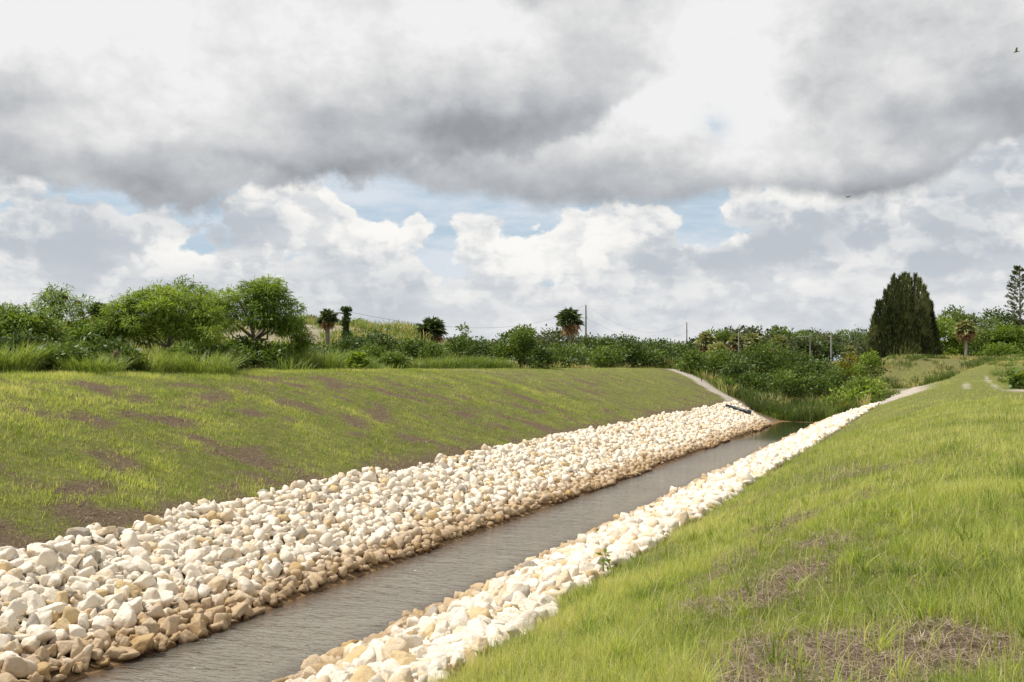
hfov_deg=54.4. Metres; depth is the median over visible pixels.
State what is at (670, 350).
shrub
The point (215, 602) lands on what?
boulder
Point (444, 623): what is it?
boulder
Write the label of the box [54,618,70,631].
boulder
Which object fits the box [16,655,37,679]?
boulder
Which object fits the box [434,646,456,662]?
boulder
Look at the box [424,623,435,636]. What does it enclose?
boulder
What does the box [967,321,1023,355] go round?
broadleaf tree
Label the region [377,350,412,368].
shrub
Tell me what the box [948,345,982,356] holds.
broadleaf tree
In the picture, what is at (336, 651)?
boulder
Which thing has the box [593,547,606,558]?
boulder
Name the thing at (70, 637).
boulder
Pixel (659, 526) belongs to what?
boulder
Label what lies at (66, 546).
boulder
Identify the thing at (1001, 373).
berm grass
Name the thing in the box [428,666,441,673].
boulder
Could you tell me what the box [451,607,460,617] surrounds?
boulder
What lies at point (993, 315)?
broadleaf tree
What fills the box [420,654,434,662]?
boulder
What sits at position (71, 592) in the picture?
boulder
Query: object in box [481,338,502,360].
broadleaf tree
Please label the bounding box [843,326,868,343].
broadleaf tree
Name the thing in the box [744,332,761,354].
cabbage palm
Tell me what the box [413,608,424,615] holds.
boulder
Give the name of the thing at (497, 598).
boulder
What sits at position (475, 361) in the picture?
grass clump
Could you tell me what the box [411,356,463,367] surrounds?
grass clump
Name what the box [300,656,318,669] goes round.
boulder
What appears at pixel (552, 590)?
boulder
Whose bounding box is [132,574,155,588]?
boulder
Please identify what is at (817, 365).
shrub
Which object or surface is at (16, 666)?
boulder
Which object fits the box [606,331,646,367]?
shrub
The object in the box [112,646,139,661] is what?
boulder
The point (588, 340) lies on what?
broadleaf tree
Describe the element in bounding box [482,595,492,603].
boulder
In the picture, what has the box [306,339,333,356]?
shrub
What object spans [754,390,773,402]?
shrub
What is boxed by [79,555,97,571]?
boulder
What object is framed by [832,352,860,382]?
shrub
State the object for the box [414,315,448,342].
cabbage palm
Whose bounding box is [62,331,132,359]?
shrub
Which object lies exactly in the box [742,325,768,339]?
broadleaf tree
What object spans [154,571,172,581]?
boulder
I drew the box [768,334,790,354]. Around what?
cabbage palm
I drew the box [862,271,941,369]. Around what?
needle tree
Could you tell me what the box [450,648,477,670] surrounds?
boulder
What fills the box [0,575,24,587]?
boulder
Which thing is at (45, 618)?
boulder
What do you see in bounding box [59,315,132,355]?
lead tree
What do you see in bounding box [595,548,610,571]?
leafy weed
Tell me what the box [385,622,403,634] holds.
boulder
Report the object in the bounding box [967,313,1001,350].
broadleaf tree
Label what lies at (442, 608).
boulder
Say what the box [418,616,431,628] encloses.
boulder
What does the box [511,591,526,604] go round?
boulder
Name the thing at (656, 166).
sky
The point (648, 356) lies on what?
shrub
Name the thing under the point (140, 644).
boulder
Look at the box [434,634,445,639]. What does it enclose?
boulder
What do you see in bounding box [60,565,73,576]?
boulder
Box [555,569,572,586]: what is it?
boulder
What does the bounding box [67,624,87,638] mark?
boulder
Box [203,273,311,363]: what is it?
lead tree
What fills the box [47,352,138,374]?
grass clump
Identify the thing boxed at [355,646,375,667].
boulder
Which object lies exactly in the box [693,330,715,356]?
cabbage palm
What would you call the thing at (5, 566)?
boulder
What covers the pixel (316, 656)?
boulder
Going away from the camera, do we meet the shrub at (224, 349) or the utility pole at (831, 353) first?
the shrub at (224, 349)
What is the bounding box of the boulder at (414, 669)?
[411,661,430,673]
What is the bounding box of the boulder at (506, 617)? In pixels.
[497,612,518,623]
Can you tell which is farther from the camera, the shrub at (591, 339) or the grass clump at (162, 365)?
the shrub at (591, 339)
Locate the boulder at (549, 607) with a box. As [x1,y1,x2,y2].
[534,603,560,618]
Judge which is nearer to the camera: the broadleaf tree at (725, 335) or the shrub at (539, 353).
the shrub at (539, 353)
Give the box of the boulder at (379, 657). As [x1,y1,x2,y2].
[375,644,383,661]
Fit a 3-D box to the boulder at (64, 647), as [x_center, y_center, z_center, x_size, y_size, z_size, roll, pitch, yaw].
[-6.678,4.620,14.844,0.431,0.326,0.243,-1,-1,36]
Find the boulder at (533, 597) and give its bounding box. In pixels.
[527,593,538,601]
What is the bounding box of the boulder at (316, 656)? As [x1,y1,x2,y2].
[308,654,319,663]
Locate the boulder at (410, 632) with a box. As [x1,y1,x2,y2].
[405,631,413,634]
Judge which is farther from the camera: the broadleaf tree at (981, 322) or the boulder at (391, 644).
the broadleaf tree at (981, 322)
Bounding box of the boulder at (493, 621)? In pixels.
[491,619,505,623]
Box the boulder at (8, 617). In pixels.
[0,609,16,628]
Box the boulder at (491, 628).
[486,623,500,635]
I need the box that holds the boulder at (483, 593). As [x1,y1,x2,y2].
[476,591,489,599]
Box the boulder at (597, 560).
[591,556,605,563]
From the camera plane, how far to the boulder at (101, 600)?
16.43 m
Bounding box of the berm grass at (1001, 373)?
[981,354,1023,389]
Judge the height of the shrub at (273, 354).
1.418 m
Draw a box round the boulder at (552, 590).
[549,589,560,601]
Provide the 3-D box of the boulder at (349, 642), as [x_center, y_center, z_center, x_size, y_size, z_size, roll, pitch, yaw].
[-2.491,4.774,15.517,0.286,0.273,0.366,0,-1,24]
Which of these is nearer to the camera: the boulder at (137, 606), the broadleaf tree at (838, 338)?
the boulder at (137, 606)
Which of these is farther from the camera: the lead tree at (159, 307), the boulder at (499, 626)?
the lead tree at (159, 307)
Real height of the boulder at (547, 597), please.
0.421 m
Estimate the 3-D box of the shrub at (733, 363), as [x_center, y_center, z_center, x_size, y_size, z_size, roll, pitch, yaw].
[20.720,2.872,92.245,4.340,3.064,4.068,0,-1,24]
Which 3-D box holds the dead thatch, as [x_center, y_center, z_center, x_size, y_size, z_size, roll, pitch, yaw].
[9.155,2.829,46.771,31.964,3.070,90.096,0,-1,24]
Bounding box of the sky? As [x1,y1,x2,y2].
[0,0,1023,359]
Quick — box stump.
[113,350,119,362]
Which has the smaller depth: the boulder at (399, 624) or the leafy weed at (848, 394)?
the boulder at (399, 624)
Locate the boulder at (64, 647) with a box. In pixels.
[53,640,79,655]
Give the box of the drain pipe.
[725,404,751,413]
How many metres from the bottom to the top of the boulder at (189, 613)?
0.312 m
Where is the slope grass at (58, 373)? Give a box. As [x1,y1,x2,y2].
[0,367,722,543]
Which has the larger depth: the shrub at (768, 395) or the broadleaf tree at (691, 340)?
the broadleaf tree at (691, 340)
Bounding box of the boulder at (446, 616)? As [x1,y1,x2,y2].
[436,612,452,624]
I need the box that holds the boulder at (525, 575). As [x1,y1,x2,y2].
[518,574,529,579]
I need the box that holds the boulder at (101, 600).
[86,591,104,609]
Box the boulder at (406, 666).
[394,665,412,672]
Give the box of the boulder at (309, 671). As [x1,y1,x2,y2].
[301,666,316,678]
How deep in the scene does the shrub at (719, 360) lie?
95.39 m
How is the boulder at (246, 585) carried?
on the ground at (254, 456)
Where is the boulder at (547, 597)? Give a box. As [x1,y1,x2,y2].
[537,593,558,604]
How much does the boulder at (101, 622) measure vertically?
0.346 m
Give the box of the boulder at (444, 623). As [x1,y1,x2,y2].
[436,619,449,628]
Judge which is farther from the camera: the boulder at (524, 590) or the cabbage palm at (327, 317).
the cabbage palm at (327, 317)
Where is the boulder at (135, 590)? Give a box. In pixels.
[115,579,140,597]
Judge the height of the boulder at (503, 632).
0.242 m
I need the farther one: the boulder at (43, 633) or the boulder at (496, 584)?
the boulder at (496, 584)
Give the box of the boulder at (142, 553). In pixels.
[130,546,150,563]
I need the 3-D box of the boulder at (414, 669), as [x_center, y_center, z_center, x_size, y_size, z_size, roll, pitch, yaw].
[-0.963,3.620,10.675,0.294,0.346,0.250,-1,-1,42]
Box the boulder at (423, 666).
[417,663,428,671]
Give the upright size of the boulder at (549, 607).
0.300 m
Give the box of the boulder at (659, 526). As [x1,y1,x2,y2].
[652,524,664,531]
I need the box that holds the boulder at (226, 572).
[216,566,232,585]
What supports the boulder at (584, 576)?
on the ground at (254, 456)
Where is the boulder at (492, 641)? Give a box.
[486,639,498,652]
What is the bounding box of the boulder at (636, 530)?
[622,527,640,539]
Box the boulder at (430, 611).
[424,606,437,615]
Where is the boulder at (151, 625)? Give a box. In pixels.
[141,618,159,633]
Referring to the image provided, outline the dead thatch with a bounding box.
[0,370,1023,681]
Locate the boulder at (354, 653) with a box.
[339,644,368,669]
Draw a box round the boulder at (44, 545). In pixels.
[33,543,54,548]
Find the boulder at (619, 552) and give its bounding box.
[615,548,630,564]
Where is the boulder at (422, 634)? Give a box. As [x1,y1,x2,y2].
[418,631,424,639]
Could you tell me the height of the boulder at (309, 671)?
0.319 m
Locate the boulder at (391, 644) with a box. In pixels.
[381,637,408,661]
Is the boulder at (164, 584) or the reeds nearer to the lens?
the boulder at (164, 584)
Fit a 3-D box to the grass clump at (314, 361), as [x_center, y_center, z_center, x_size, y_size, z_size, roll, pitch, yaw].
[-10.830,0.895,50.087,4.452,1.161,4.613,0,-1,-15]
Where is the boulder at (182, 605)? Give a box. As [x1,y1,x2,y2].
[174,600,190,610]
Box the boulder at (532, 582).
[524,578,538,587]
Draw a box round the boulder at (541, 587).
[535,579,555,594]
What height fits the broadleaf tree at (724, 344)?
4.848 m
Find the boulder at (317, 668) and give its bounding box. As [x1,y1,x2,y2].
[311,663,327,672]
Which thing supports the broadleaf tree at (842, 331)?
on the ground at (254, 456)
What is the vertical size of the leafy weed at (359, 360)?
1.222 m
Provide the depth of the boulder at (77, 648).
14.74 m
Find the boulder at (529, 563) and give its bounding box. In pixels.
[522,560,537,567]
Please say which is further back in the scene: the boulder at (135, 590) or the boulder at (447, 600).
the boulder at (447, 600)
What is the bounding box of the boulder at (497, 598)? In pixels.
[493,596,500,603]
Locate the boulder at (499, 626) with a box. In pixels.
[494,624,520,633]
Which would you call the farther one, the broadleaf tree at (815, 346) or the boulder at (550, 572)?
the broadleaf tree at (815, 346)
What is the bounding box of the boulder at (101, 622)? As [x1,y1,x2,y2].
[91,615,113,630]
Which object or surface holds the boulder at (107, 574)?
on the ground at (254, 456)
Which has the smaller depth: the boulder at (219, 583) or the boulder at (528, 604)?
the boulder at (528, 604)
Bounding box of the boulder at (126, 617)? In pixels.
[117,602,136,628]
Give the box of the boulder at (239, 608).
[230,602,249,619]
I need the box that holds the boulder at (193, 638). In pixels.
[182,629,199,644]
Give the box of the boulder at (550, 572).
[544,566,561,580]
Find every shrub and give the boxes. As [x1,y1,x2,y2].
[0,326,56,355]
[29,344,65,372]
[32,339,96,369]
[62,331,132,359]
[109,345,152,372]
[160,342,203,361]
[174,332,267,369]
[205,344,246,369]
[226,334,286,368]
[255,345,289,369]
[263,340,300,359]
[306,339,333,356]
[319,329,367,357]
[341,341,391,362]
[351,325,401,351]
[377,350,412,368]
[390,337,427,361]
[413,340,455,362]
[438,334,471,357]
[455,322,470,344]
[458,335,496,361]
[525,345,556,368]
[543,338,590,367]
[569,332,628,365]
[584,341,634,367]
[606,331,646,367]
[623,344,680,367]
[628,337,685,365]
[659,339,707,363]
[673,347,710,373]
[703,344,746,374]
[710,356,758,385]
[715,378,738,391]
[730,369,772,392]
[734,338,797,379]
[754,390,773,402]
[761,366,804,397]
[763,345,820,383]
[784,370,841,399]
[796,354,839,382]
[817,366,852,394]
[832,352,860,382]
[839,373,882,397]
[848,348,890,381]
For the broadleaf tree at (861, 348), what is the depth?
188.86 m
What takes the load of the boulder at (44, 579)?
on the ground at (254, 456)
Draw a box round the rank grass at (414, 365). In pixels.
[0,318,655,372]
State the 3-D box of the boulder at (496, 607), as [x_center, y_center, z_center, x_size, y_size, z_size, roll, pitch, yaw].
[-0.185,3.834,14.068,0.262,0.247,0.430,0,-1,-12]
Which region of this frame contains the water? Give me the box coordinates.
[71,422,812,681]
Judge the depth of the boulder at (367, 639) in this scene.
15.34 m
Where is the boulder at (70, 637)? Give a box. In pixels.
[66,635,75,640]
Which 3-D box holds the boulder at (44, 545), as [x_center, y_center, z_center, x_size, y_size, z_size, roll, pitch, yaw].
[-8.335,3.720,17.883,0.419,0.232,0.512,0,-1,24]
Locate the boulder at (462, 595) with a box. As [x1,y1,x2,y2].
[459,592,472,599]
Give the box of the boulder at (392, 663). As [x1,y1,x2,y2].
[379,658,399,672]
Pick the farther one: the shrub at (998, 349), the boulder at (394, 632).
the shrub at (998, 349)
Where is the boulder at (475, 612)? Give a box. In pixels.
[468,606,490,619]
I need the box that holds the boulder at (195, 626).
[189,619,209,640]
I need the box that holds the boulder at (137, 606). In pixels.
[129,600,143,614]
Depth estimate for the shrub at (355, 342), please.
71.29 m
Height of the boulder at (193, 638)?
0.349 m
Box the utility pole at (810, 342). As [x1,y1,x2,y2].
[796,335,812,355]
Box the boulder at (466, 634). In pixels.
[462,632,469,639]
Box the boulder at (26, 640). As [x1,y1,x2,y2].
[21,636,40,654]
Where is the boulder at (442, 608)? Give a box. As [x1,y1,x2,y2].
[437,604,447,613]
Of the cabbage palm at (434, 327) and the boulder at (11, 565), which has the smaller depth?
the boulder at (11, 565)
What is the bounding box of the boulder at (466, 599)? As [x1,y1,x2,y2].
[459,596,473,603]
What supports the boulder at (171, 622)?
on the ground at (254, 456)
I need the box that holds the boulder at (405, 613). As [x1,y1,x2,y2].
[402,610,412,617]
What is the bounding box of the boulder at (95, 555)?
[85,550,100,562]
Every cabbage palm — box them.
[85,301,109,326]
[314,308,340,347]
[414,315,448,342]
[554,306,585,356]
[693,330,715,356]
[706,341,728,357]
[726,333,747,356]
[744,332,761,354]
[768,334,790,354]
[839,345,858,371]
[952,319,978,356]
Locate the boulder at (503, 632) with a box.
[500,629,519,640]
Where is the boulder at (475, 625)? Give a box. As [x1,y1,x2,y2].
[466,618,486,636]
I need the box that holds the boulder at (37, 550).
[27,543,41,555]
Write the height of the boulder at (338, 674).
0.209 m
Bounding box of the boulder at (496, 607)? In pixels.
[491,604,501,610]
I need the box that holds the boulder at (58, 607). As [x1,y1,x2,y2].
[36,602,67,613]
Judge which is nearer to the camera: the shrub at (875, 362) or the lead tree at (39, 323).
the lead tree at (39, 323)
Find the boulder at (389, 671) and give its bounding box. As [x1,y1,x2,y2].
[382,668,394,675]
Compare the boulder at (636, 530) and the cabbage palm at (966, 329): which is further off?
the cabbage palm at (966, 329)
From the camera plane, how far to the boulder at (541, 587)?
14.27 m
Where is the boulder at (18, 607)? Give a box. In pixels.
[4,599,27,616]
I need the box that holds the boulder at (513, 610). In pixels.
[503,606,521,613]
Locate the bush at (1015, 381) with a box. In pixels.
[1001,366,1023,388]
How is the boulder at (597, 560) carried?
on the ground at (254, 456)
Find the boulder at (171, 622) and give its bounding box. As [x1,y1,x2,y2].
[163,615,180,635]
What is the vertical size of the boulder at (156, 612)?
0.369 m
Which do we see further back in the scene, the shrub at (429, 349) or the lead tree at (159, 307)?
the shrub at (429, 349)
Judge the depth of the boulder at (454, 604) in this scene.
15.71 m
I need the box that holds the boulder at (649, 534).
[637,532,656,539]
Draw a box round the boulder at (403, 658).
[391,650,417,665]
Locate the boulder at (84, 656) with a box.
[72,644,92,671]
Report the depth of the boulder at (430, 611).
16.50 m
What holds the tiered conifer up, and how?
on the ground at (254, 456)
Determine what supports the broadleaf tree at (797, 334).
on the ground at (254, 456)
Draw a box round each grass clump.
[0,337,83,372]
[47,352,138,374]
[91,346,203,372]
[141,346,259,374]
[279,345,364,369]
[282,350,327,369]
[322,353,380,368]
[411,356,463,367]
[433,352,493,368]
[476,353,518,367]
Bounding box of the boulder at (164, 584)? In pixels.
[155,579,176,592]
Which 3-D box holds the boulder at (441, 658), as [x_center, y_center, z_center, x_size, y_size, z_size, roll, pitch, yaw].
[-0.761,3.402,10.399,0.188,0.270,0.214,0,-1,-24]
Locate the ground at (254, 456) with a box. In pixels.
[0,324,1023,681]
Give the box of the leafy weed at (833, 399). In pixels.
[817,396,841,407]
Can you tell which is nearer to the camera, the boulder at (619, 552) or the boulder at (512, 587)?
the boulder at (512, 587)
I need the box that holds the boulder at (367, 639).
[362,636,381,642]
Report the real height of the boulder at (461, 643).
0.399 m
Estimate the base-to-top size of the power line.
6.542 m
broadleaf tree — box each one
[443,336,458,344]
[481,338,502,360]
[575,334,601,360]
[660,341,685,349]
[683,336,698,348]
[693,338,732,352]
[708,326,735,353]
[721,325,752,334]
[733,331,766,358]
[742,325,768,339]
[762,333,799,357]
[764,325,793,353]
[781,328,809,342]
[789,337,823,362]
[794,327,821,341]
[807,328,833,362]
[813,337,847,364]
[824,331,847,344]
[831,329,864,355]
[835,337,863,363]
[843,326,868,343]
[854,341,866,362]
[860,333,867,341]
[936,304,979,353]
[936,314,972,356]
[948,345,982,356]
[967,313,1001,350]
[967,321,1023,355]
[968,323,1016,356]
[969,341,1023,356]
[978,306,1023,344]
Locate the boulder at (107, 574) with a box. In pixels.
[94,570,113,582]
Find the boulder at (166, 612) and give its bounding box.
[163,608,170,617]
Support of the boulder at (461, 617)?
on the ground at (254, 456)
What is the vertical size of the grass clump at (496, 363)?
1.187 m
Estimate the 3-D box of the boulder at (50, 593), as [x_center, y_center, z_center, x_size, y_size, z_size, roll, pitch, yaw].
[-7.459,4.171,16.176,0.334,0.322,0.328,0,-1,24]
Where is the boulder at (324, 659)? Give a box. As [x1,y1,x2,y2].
[320,654,334,663]
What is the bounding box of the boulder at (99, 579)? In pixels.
[89,575,102,582]
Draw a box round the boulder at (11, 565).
[0,559,14,567]
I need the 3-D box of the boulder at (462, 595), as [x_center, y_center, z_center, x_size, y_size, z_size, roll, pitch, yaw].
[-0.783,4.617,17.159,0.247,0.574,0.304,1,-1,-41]
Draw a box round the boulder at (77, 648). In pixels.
[70,636,83,658]
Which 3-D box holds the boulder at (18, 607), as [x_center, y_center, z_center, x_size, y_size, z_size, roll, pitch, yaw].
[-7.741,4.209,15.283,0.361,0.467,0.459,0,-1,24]
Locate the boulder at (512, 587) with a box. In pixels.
[506,582,522,591]
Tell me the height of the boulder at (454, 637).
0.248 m
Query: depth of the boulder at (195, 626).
16.52 m
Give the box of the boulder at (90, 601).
[77,593,98,610]
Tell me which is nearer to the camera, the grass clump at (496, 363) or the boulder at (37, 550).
the boulder at (37, 550)
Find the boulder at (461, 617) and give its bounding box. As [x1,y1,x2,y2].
[449,607,469,633]
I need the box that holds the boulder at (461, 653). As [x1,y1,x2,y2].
[450,645,465,666]
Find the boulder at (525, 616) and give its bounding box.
[513,609,537,631]
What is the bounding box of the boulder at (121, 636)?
[116,634,130,644]
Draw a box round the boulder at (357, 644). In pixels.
[349,641,366,651]
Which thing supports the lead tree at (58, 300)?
on the ground at (254, 456)
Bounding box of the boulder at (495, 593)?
[492,590,498,596]
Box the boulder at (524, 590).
[503,584,529,602]
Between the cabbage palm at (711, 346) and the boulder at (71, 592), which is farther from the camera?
the cabbage palm at (711, 346)
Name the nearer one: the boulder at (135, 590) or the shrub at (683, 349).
the boulder at (135, 590)
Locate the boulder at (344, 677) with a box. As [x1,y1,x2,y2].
[339,672,354,681]
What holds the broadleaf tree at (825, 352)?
on the ground at (254, 456)
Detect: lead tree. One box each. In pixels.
[0,301,71,355]
[0,312,11,342]
[30,281,101,341]
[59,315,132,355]
[96,279,233,349]
[141,274,227,349]
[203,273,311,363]
[277,312,319,358]
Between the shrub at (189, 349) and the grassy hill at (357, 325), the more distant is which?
the grassy hill at (357, 325)
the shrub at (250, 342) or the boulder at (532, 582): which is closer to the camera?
the boulder at (532, 582)
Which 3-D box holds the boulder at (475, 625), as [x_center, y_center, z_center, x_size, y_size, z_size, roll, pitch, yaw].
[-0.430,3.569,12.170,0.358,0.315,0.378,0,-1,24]
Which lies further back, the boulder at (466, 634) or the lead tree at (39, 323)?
the lead tree at (39, 323)
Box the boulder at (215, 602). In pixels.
[207,593,219,607]
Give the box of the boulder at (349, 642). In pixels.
[341,640,358,645]
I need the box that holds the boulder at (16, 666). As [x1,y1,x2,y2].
[1,656,27,677]
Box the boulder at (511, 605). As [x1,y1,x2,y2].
[496,603,519,619]
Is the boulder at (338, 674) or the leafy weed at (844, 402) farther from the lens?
the leafy weed at (844, 402)
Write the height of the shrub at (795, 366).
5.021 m
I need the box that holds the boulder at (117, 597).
[104,593,123,606]
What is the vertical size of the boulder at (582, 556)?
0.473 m
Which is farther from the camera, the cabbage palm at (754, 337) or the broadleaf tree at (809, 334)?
the broadleaf tree at (809, 334)
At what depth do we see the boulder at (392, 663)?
11.28 m
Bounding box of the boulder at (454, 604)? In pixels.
[447,601,466,612]
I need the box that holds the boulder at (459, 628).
[452,625,463,633]
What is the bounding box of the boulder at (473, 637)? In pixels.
[471,634,491,640]
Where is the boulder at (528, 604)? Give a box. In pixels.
[522,599,539,609]
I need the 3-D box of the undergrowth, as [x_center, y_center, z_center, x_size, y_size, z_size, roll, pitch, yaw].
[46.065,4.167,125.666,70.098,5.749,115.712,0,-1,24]
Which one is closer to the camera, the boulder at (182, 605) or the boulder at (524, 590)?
the boulder at (524, 590)
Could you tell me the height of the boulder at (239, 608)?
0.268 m
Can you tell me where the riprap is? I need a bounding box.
[0,400,881,681]
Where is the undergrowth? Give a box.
[653,352,1023,420]
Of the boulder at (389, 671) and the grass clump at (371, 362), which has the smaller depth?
the boulder at (389, 671)
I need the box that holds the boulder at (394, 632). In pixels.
[390,629,400,636]
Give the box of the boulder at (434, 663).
[427,659,449,678]
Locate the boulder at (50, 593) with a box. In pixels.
[42,588,56,603]
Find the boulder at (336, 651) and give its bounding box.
[325,646,344,657]
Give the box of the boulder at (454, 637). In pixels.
[430,631,465,644]
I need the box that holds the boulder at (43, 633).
[26,624,55,643]
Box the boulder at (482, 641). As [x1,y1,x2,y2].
[465,637,488,655]
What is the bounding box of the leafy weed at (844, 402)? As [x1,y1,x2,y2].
[837,400,850,410]
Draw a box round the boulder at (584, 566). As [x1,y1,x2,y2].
[579,561,598,571]
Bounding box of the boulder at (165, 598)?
[145,590,173,608]
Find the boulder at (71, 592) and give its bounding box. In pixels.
[58,587,76,597]
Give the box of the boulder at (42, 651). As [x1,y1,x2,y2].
[35,646,49,661]
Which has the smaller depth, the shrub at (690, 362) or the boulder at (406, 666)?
the boulder at (406, 666)
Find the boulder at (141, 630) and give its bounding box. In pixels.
[135,626,154,650]
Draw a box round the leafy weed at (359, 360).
[344,351,370,369]
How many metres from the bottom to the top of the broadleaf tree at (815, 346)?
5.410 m
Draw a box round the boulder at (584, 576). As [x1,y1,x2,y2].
[571,574,587,581]
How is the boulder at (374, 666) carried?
on the ground at (254, 456)
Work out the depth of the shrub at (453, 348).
83.24 m
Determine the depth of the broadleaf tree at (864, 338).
300.79 m
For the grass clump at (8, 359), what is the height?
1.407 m
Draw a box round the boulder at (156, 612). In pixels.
[146,604,163,620]
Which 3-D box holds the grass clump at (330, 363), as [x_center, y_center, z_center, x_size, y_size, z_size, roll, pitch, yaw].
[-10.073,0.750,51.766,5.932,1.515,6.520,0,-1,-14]
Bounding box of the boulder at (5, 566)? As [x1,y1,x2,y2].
[0,560,11,571]
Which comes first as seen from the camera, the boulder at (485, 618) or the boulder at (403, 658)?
the boulder at (403, 658)
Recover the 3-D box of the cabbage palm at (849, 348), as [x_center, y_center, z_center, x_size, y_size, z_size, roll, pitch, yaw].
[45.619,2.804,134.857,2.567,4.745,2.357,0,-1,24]
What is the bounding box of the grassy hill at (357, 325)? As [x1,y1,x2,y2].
[34,312,461,360]
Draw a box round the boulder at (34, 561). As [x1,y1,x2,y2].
[23,559,37,566]
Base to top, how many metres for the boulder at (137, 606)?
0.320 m
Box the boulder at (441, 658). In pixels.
[432,653,449,673]
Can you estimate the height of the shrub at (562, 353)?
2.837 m
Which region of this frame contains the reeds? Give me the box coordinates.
[754,393,859,421]
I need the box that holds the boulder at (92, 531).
[89,529,104,540]
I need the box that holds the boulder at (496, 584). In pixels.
[488,578,505,592]
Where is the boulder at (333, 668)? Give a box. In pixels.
[322,664,340,672]
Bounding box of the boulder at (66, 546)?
[54,540,72,554]
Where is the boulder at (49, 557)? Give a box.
[37,548,58,568]
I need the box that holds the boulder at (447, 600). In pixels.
[443,597,455,603]
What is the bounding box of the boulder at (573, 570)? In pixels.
[566,565,578,576]
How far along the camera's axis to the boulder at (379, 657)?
12.71 m
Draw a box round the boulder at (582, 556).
[573,551,591,564]
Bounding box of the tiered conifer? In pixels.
[1001,265,1023,338]
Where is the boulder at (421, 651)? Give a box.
[416,646,427,657]
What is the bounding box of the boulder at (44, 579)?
[39,574,62,586]
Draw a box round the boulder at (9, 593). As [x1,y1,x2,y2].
[0,586,18,601]
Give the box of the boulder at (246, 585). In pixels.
[237,576,257,597]
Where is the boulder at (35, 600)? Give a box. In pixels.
[22,590,45,609]
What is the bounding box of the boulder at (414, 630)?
[402,628,416,634]
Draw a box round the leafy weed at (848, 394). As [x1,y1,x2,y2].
[821,384,875,402]
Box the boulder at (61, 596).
[55,591,68,604]
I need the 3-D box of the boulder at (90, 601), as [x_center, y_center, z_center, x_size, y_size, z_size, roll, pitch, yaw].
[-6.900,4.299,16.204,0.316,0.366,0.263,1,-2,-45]
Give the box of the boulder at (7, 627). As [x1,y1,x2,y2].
[0,623,14,634]
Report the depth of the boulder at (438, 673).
9.96 m
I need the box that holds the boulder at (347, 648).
[342,643,354,658]
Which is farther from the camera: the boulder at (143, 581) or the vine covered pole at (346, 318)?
the vine covered pole at (346, 318)
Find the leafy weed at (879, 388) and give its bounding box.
[853,376,892,397]
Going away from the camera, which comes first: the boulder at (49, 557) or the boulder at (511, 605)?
the boulder at (511, 605)
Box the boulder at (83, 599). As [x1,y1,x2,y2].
[69,594,85,601]
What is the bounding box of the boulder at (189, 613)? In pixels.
[180,608,196,622]
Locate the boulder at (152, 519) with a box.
[144,514,166,525]
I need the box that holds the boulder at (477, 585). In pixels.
[470,583,484,589]
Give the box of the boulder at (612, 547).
[606,544,628,553]
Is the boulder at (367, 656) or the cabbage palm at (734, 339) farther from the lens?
the cabbage palm at (734, 339)
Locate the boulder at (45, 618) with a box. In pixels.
[20,610,52,626]
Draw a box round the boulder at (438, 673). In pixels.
[430,670,447,681]
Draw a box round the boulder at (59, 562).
[46,556,62,573]
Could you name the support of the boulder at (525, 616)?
on the ground at (254, 456)
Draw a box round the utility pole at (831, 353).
[830,335,832,366]
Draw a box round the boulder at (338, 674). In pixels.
[335,671,349,678]
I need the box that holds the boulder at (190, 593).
[183,585,197,601]
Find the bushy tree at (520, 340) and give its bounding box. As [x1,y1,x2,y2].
[487,323,552,367]
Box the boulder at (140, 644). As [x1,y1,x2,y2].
[130,633,155,657]
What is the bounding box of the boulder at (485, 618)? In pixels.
[477,615,491,623]
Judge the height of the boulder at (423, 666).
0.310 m
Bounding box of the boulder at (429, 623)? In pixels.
[421,620,436,631]
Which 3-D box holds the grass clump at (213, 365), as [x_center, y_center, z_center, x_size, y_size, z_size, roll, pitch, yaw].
[-11.951,0.706,38.076,4.988,1.235,4.859,0,-1,-10]
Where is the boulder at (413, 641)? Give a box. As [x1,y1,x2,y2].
[394,633,422,647]
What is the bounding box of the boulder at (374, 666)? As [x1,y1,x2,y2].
[367,661,382,670]
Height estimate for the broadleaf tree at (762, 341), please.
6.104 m
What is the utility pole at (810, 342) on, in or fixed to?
on the ground at (254, 456)
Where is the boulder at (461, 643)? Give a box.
[452,640,469,646]
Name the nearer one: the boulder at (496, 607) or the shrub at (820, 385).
the boulder at (496, 607)
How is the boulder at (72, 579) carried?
on the ground at (254, 456)
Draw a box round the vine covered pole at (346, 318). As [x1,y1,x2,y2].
[332,306,352,348]
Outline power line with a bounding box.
[352,305,584,327]
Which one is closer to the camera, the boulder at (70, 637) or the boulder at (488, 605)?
the boulder at (488, 605)
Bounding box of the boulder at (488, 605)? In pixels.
[474,602,495,611]
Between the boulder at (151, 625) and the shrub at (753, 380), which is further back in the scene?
the shrub at (753, 380)
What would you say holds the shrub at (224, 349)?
on the ground at (254, 456)
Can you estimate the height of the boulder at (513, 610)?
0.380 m
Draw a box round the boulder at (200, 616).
[191,613,208,628]
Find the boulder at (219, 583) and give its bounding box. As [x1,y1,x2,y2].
[207,576,226,593]
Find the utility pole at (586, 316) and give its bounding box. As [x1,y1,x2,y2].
[585,305,587,347]
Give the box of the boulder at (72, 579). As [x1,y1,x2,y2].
[68,576,99,588]

